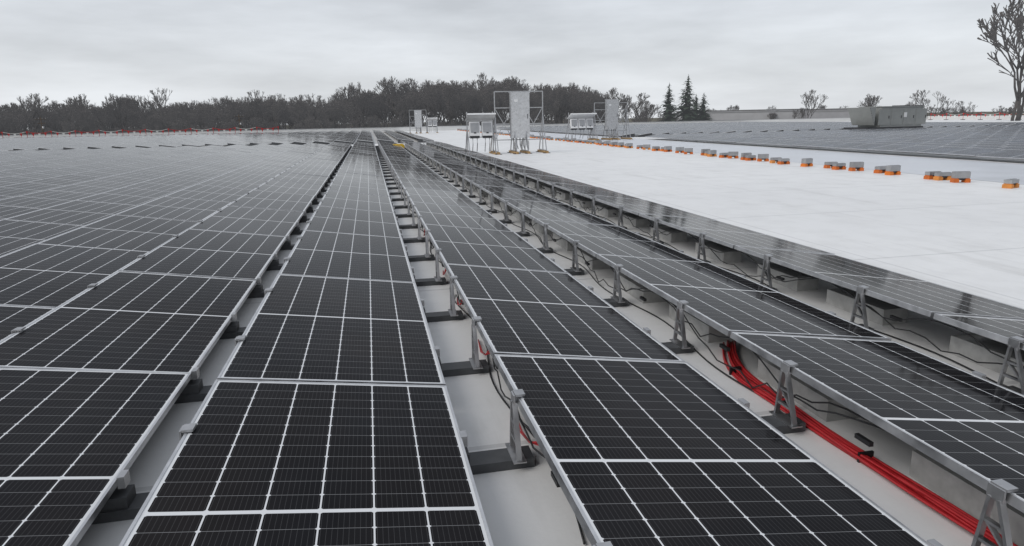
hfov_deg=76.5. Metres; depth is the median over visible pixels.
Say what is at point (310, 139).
solar row
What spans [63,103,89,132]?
tree
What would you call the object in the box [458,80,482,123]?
tree
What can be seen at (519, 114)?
inverter rack
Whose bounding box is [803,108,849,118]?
distant warehouse
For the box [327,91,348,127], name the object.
tree
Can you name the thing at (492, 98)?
tree
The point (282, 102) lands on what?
tree
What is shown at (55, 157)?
solar row
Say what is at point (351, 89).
tree
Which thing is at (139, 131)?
warning line
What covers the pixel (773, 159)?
pipe support
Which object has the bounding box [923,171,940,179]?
pipe support
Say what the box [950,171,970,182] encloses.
ballast block
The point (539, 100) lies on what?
tree
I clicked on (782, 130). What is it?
solar row
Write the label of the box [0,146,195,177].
solar row
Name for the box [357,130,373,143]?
solar row
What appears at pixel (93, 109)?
tree
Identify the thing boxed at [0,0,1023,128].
sky
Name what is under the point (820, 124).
solar row
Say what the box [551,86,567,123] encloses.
tree
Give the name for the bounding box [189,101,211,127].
tree
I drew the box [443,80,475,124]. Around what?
tree
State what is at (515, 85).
tree
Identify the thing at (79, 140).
solar row
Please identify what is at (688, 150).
pipe support
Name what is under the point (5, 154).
solar row
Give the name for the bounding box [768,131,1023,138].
solar row
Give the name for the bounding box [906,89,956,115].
roadside tree
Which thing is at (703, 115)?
evergreen
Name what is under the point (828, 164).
pipe support
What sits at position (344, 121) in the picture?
brush
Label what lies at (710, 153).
pipe support
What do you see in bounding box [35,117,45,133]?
utility pole
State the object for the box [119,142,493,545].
solar row
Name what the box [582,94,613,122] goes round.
tree
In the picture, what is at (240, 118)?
tree
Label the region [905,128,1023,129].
solar row
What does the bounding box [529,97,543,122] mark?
tree
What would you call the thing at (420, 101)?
tree
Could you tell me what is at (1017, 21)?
roadside tree
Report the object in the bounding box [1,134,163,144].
solar row
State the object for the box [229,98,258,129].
tree
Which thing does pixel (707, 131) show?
solar row
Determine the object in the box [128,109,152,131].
tree
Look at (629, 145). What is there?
pipe support
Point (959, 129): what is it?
solar row
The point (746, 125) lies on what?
solar row
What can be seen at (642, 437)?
solar row
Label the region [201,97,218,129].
tree
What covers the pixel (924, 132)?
solar row
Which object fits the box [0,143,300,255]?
solar row
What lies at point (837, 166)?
pipe support
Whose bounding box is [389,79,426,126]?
tree
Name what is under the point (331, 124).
brush
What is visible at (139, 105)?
tree
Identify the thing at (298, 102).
tree
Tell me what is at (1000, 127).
solar row
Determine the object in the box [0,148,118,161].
solar row
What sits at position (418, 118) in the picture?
inverter rack
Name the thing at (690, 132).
solar row
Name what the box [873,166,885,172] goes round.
pipe support
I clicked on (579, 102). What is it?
tree
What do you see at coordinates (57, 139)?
solar row
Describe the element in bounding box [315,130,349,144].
solar row
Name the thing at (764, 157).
pipe support
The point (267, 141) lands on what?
solar row
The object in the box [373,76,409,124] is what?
tree
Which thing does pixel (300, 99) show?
tree
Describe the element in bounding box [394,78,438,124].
tree
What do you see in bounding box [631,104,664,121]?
tree
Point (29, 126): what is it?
tree
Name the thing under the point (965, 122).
solar row
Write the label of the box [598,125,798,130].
solar row
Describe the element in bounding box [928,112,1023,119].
warning line
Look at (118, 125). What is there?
tree
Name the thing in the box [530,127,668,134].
solar row
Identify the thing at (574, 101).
tree
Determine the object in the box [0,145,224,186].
solar row
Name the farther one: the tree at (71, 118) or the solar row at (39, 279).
the tree at (71, 118)
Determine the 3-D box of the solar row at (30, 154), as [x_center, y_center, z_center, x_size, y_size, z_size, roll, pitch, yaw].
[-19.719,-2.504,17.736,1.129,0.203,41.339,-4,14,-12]
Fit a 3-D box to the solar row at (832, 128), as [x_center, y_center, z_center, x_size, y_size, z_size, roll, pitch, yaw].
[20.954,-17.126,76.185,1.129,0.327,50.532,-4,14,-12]
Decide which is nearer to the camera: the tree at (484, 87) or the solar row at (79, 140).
the solar row at (79, 140)
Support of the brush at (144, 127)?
on the ground
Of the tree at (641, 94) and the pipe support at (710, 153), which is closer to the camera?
the pipe support at (710, 153)
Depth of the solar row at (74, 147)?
48.27 m
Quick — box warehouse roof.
[62,119,1023,545]
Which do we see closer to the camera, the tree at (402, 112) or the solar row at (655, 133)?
the solar row at (655, 133)
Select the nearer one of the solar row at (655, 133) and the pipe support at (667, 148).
the pipe support at (667, 148)
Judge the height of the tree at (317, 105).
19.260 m
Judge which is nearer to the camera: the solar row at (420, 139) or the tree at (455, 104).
the solar row at (420, 139)
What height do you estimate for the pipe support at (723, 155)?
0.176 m
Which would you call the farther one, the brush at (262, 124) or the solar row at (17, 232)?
the brush at (262, 124)
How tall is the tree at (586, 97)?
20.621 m
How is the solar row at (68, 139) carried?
on the warehouse roof
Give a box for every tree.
[0,99,41,133]
[0,102,32,133]
[0,114,27,134]
[5,109,38,134]
[9,93,60,134]
[28,105,66,133]
[47,100,69,111]
[50,104,87,132]
[55,105,75,133]
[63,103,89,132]
[64,94,97,132]
[67,108,101,132]
[81,104,125,132]
[86,114,119,132]
[95,103,128,132]
[102,94,139,132]
[123,95,152,131]
[123,107,142,130]
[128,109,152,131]
[131,87,171,130]
[137,102,159,125]
[139,114,168,131]
[143,109,185,131]
[151,106,183,131]
[154,103,173,126]
[165,102,185,114]
[169,102,210,130]
[176,103,198,128]
[182,116,214,130]
[186,105,210,129]
[187,100,200,127]
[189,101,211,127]
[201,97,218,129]
[213,95,241,130]
[220,100,247,128]
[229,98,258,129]
[234,89,264,129]
[240,96,266,128]
[258,99,284,128]
[261,97,288,123]
[270,108,294,128]
[278,97,295,128]
[285,97,308,121]
[287,95,318,110]
[290,105,316,128]
[291,99,322,128]
[301,93,343,127]
[314,99,328,126]
[321,108,361,127]
[322,99,347,127]
[323,103,344,127]
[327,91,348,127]
[335,82,361,126]
[352,88,376,127]
[369,96,388,125]
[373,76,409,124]
[373,90,404,126]
[383,106,407,126]
[386,94,423,126]
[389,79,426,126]
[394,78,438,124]
[396,85,426,126]
[411,79,443,117]
[419,86,450,125]
[422,81,456,125]
[424,87,462,122]
[437,98,464,125]
[439,81,477,124]
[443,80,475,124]
[457,90,484,112]
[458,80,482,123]
[460,72,498,110]
[460,83,479,116]
[461,92,489,124]
[467,79,502,118]
[477,86,514,122]
[481,80,501,112]
[481,85,499,124]
[491,87,531,121]
[495,77,539,100]
[499,76,521,123]
[529,90,553,122]
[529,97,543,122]
[533,85,555,121]
[536,97,559,123]
[546,83,579,123]
[547,87,576,123]
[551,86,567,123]
[554,87,586,121]
[570,90,605,121]
[573,89,597,112]
[575,85,602,122]
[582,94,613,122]
[596,106,629,119]
[601,88,629,115]
[620,96,633,121]
[621,92,653,121]
[626,99,654,121]
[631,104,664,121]
[727,105,739,109]
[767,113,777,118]
[791,109,805,118]
[801,89,828,117]
[859,93,881,106]
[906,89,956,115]
[937,107,951,115]
[951,101,974,114]
[977,0,1023,120]
[992,106,1004,115]
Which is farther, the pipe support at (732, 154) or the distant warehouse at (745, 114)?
the distant warehouse at (745, 114)
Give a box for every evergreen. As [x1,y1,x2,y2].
[656,83,680,120]
[672,74,699,120]
[691,94,699,119]
[694,93,711,120]
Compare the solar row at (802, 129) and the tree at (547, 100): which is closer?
the solar row at (802, 129)
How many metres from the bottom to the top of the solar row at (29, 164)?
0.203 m
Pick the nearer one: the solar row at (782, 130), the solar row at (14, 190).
the solar row at (14, 190)
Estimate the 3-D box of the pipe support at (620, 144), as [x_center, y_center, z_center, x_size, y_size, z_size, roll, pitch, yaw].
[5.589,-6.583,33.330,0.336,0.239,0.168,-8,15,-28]
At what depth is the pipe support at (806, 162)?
19.13 m
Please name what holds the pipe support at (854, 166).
on the warehouse roof
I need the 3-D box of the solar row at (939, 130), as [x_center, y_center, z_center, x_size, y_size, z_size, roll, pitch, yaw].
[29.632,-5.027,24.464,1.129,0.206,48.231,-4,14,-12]
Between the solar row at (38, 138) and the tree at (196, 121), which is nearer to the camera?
the solar row at (38, 138)
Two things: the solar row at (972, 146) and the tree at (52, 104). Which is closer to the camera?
the solar row at (972, 146)
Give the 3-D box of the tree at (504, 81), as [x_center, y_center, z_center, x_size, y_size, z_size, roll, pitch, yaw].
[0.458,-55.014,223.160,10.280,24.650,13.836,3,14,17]
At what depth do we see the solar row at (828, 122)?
81.96 m
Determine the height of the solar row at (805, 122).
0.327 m
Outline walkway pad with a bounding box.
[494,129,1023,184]
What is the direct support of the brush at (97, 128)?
on the ground
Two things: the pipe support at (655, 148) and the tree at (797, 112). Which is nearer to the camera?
the pipe support at (655, 148)
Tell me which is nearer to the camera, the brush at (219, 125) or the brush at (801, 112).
the brush at (219, 125)
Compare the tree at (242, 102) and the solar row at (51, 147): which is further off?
the tree at (242, 102)
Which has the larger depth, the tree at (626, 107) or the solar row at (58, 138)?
the tree at (626, 107)
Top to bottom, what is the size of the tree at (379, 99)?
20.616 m
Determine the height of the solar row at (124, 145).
0.327 m
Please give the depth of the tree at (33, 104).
182.35 m
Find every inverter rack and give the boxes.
[409,110,437,133]
[465,91,549,154]
[565,99,631,140]
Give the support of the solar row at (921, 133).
on the warehouse roof
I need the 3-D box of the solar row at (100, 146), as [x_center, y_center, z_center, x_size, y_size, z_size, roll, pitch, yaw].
[-31.725,-13.546,65.290,1.129,0.326,50.536,-4,14,-12]
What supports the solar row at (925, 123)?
on the warehouse roof
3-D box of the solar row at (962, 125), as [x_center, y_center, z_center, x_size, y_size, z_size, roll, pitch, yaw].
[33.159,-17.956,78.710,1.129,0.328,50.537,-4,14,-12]
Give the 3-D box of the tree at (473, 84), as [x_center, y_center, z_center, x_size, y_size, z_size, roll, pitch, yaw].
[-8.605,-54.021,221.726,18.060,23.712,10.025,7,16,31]
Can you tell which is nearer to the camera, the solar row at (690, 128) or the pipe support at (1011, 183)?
the pipe support at (1011, 183)
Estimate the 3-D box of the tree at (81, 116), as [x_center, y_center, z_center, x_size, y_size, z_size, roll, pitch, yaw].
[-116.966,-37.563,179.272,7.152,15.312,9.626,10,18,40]
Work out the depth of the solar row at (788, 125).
66.98 m
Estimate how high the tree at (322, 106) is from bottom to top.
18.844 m
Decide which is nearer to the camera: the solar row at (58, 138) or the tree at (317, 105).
the solar row at (58, 138)
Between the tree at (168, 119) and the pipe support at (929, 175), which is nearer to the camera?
the pipe support at (929, 175)
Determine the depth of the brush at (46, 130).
165.18 m
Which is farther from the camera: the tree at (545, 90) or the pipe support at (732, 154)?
the tree at (545, 90)
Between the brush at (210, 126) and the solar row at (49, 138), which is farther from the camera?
the brush at (210, 126)
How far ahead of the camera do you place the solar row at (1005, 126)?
47.63 m
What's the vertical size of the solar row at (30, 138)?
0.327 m
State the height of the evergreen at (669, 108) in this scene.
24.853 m
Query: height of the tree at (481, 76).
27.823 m
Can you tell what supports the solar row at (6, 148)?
on the warehouse roof
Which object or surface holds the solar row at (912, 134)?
on the warehouse roof
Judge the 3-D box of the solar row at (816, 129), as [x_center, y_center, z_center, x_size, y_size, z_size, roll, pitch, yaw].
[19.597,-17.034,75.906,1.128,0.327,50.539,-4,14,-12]
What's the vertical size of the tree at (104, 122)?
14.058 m
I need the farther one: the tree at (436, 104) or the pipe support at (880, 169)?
the tree at (436, 104)
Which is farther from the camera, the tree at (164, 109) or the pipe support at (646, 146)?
the tree at (164, 109)
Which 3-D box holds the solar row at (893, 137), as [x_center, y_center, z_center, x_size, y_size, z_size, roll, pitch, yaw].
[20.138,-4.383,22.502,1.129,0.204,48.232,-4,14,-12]
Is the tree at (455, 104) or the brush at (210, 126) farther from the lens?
the tree at (455, 104)
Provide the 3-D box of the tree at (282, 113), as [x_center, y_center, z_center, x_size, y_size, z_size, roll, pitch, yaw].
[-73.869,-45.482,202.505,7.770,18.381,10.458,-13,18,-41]
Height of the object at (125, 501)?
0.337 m
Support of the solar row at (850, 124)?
on the warehouse roof
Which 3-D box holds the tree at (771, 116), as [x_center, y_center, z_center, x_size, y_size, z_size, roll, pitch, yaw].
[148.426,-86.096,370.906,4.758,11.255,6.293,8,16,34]
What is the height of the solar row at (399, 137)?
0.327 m
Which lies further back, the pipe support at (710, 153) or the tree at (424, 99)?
the tree at (424, 99)
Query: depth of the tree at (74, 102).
181.25 m
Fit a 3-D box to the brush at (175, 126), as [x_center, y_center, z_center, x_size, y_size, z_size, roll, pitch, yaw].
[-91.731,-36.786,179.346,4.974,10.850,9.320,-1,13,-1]
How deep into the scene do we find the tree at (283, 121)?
212.81 m
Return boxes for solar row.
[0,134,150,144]
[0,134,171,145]
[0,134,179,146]
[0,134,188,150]
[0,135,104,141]
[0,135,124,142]
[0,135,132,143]
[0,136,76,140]
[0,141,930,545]
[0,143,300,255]
[0,143,325,340]
[0,144,247,199]
[0,144,276,219]
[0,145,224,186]
[0,146,172,170]
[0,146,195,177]
[0,147,142,165]
[0,148,88,158]
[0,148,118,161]
[0,149,61,155]
[0,150,36,153]
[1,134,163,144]
[2,136,83,140]
[3,136,69,139]
[4,135,117,141]
[13,133,207,150]
[37,133,218,149]
[63,133,226,149]
[87,133,236,148]
[111,132,249,148]
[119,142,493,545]
[135,132,262,147]
[158,132,273,146]
[182,132,282,146]
[204,131,292,145]
[227,131,303,145]
[249,131,315,145]
[272,131,327,144]
[293,131,338,144]
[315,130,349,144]
[336,130,393,143]
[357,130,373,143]
[383,130,413,142]
[392,129,433,142]
[401,140,1023,512]
[423,140,1023,349]
[497,127,634,136]
[530,126,685,133]
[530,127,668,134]
[536,126,702,133]
[538,128,652,136]
[550,126,718,132]
[566,126,735,132]
[595,126,751,131]
[596,125,783,131]
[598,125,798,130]
[618,126,767,131]
[619,125,814,130]
[625,124,843,127]
[639,125,830,130]
[641,124,836,126]
[645,134,1023,158]
[664,125,843,129]
[666,123,932,127]
[667,124,857,126]
[675,133,1023,149]
[678,123,946,126]
[694,133,1023,146]
[695,124,828,125]
[711,123,960,126]
[713,133,1023,144]
[714,122,1014,125]
[725,124,857,125]
[732,132,1023,142]
[748,123,973,126]
[749,132,1023,140]
[750,122,1023,124]
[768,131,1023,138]
[783,131,1023,137]
[790,123,988,125]
[803,130,1023,135]
[806,122,850,122]
[817,130,1023,134]
[852,129,1023,132]
[853,130,1023,133]
[880,129,1023,131]
[886,128,1023,130]
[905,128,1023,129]
[919,127,1007,128]
[926,122,1005,122]
[932,127,1023,128]
[977,127,1023,127]
[988,126,1023,126]
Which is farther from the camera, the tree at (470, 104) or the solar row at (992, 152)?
the tree at (470, 104)
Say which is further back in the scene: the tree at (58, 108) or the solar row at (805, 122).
the tree at (58, 108)
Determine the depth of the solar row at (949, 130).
40.89 m
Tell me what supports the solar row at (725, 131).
on the warehouse roof
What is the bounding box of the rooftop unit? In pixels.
[843,105,926,129]
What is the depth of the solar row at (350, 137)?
53.00 m
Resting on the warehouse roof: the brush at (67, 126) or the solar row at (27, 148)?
the solar row at (27, 148)
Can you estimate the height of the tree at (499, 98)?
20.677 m
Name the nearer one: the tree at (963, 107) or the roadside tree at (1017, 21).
the roadside tree at (1017, 21)
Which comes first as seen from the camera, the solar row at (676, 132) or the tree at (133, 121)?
the solar row at (676, 132)
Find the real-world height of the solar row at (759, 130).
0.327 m
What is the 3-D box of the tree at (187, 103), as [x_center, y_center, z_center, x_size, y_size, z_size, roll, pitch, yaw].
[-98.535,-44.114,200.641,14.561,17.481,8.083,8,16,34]
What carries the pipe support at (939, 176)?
on the warehouse roof
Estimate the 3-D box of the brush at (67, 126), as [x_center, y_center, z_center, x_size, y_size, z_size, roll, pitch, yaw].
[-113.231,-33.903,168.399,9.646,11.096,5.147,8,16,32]
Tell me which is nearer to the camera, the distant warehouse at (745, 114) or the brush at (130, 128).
the brush at (130, 128)
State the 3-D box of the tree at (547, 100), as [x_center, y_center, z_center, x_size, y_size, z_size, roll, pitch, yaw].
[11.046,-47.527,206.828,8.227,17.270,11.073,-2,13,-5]
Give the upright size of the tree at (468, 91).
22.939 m
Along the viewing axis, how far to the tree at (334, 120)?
202.57 m
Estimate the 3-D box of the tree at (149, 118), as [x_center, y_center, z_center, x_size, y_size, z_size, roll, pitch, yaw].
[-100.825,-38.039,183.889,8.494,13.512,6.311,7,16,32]
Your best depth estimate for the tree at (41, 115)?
169.00 m
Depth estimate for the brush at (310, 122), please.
190.84 m
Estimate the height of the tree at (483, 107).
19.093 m
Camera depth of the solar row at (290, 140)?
52.11 m
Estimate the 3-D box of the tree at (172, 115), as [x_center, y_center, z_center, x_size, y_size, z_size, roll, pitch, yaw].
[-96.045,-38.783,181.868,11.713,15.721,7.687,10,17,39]
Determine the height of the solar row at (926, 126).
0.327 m
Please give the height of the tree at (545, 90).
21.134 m
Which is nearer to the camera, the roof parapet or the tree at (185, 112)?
the roof parapet
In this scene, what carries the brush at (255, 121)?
on the ground
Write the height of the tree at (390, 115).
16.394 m
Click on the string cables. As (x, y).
(926, 496)
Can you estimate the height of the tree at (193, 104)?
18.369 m
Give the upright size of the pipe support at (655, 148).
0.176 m
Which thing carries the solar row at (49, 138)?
on the warehouse roof
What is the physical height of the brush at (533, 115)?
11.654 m
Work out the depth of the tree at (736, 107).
410.69 m
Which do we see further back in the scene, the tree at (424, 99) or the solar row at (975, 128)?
the tree at (424, 99)
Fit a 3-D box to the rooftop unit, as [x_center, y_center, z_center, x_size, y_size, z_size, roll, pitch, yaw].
[28.840,-11.819,49.748,6.445,1.970,2.200,-6,14,-19]
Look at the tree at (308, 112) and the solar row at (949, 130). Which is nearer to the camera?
the solar row at (949, 130)
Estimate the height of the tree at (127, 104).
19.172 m
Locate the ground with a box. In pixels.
[19,111,1023,134]
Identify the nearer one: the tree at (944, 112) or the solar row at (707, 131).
the solar row at (707, 131)
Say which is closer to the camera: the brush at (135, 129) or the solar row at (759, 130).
the solar row at (759, 130)
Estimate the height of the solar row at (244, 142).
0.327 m
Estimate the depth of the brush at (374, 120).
200.94 m
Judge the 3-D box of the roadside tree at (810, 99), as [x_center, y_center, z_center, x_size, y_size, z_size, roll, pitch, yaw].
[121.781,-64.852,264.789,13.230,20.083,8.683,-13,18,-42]
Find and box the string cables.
[390,150,1023,545]
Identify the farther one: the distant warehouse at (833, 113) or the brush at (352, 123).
the distant warehouse at (833, 113)
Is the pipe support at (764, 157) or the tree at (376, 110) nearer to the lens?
the pipe support at (764, 157)
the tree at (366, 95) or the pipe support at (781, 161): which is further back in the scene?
the tree at (366, 95)
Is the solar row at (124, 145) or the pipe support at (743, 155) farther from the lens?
the solar row at (124, 145)
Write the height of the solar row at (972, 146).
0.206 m
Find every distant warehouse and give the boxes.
[677,109,802,120]
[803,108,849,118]
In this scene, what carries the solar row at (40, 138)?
on the warehouse roof
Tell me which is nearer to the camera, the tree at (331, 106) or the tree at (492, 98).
the tree at (492, 98)
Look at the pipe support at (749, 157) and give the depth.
22.03 m
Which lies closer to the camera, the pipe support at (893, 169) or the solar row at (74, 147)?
the pipe support at (893, 169)
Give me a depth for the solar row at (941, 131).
38.54 m
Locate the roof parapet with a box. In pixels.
[0,115,1023,137]
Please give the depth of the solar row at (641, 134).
50.20 m
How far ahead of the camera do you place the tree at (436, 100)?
205.31 m
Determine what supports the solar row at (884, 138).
on the warehouse roof
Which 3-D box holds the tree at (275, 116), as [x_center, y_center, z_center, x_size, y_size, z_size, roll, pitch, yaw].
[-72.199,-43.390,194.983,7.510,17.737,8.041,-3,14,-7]
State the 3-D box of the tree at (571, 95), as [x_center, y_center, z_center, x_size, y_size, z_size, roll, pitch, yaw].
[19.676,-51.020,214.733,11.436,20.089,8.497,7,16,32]
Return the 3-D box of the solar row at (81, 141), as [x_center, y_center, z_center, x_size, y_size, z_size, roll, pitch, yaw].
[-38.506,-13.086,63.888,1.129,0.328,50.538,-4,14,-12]
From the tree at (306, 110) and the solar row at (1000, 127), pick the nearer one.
the solar row at (1000, 127)
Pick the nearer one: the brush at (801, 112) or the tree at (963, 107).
the tree at (963, 107)
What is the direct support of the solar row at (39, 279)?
on the warehouse roof
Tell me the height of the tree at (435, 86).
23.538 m
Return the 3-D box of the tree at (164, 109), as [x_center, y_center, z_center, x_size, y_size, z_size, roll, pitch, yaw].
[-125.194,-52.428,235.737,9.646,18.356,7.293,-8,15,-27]
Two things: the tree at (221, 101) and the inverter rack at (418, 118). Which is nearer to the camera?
the inverter rack at (418, 118)
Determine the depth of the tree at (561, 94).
209.70 m
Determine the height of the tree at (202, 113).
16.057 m
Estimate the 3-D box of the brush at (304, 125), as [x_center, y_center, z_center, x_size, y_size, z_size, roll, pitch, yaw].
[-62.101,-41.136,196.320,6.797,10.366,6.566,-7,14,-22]
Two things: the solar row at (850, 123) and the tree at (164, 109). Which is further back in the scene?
the tree at (164, 109)
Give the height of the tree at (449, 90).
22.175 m
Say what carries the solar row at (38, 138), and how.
on the warehouse roof
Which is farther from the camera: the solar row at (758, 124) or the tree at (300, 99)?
the tree at (300, 99)
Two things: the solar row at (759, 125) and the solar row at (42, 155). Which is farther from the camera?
the solar row at (759, 125)
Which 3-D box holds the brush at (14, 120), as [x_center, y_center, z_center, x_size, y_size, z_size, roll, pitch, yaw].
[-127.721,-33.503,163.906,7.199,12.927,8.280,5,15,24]
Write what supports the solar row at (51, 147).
on the warehouse roof
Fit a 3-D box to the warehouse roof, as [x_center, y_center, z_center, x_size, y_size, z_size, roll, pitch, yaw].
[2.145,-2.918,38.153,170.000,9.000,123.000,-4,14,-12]
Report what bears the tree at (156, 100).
on the ground
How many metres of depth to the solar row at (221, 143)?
50.57 m
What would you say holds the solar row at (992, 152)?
on the warehouse roof
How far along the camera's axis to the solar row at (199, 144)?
49.97 m
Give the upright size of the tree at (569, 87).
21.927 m
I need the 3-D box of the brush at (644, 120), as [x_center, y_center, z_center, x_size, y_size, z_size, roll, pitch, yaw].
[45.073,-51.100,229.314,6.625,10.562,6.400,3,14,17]
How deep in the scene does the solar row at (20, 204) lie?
14.37 m
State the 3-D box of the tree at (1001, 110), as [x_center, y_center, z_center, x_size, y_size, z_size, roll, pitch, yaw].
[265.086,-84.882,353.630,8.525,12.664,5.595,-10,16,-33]
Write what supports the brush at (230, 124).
on the ground
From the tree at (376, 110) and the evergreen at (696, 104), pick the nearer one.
the tree at (376, 110)
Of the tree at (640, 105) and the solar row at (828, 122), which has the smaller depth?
the solar row at (828, 122)
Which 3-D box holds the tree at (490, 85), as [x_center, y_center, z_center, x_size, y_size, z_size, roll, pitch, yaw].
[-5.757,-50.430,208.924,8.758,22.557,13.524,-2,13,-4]
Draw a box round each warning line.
[0,126,278,136]
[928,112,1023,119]
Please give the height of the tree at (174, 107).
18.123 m
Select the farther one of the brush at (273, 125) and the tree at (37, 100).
the brush at (273, 125)
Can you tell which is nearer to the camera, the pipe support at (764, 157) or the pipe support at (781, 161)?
the pipe support at (781, 161)
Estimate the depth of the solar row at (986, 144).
28.31 m
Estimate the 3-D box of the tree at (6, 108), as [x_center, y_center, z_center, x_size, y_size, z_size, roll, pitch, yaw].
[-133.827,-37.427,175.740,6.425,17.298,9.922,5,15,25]
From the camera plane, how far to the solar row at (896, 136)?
32.59 m
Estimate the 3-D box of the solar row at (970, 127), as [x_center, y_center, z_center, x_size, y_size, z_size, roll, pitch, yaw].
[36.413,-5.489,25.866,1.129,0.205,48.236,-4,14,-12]
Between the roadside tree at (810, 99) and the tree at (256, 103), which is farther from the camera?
the roadside tree at (810, 99)
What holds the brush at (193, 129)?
on the ground
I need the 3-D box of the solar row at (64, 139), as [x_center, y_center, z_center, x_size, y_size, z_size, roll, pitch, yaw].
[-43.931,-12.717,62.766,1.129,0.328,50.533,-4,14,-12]
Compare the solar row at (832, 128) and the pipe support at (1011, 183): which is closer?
the pipe support at (1011, 183)
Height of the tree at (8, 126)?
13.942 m
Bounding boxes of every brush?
[0,114,28,134]
[28,128,51,133]
[59,121,84,133]
[89,125,115,132]
[112,125,132,132]
[118,127,144,131]
[140,124,160,131]
[168,120,193,130]
[191,125,211,130]
[192,120,215,130]
[213,122,225,130]
[220,119,256,129]
[242,117,266,129]
[255,121,272,129]
[265,122,282,129]
[295,120,318,128]
[299,117,321,128]
[315,119,337,127]
[340,118,349,127]
[343,120,362,127]
[356,115,383,127]
[364,117,386,127]
[383,117,404,126]
[530,111,555,123]
[631,113,648,121]
[795,108,805,118]
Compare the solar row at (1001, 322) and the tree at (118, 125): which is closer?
the solar row at (1001, 322)
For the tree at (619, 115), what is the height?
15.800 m
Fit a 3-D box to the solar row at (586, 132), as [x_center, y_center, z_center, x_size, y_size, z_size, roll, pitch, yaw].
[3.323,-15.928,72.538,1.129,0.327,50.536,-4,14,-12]
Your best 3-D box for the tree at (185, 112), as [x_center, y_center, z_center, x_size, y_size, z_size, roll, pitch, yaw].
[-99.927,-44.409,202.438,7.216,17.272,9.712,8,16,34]
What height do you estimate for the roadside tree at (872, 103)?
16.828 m
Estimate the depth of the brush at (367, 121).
205.27 m
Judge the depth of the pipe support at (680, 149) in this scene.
27.18 m
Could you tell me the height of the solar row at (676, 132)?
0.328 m
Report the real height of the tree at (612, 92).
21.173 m
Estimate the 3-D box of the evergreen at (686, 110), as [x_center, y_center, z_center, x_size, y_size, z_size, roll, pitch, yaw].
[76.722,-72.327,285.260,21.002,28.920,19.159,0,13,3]
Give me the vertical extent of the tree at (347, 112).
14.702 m
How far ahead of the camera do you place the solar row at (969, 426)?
3.62 m
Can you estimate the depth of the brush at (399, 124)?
202.78 m
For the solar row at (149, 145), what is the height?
0.328 m
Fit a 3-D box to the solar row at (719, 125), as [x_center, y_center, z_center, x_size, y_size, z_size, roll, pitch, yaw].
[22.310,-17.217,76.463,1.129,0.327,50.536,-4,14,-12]
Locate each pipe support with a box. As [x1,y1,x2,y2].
[617,142,623,146]
[625,143,632,147]
[643,144,650,149]
[652,147,659,150]
[664,146,671,151]
[675,147,683,152]
[684,148,692,153]
[707,150,716,156]
[719,152,727,157]
[728,151,738,158]
[740,153,751,159]
[745,155,755,160]
[757,154,768,161]
[769,157,780,162]
[777,158,789,164]
[800,158,812,166]
[823,162,837,167]
[831,163,845,169]
[848,162,863,170]
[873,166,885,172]
[885,165,900,174]
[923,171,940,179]
[933,172,951,180]
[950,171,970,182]
[1002,178,1019,188]
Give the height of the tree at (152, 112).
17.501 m
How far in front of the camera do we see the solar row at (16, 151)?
35.03 m
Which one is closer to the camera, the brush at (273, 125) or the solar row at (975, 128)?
the solar row at (975, 128)
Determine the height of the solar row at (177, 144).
0.328 m

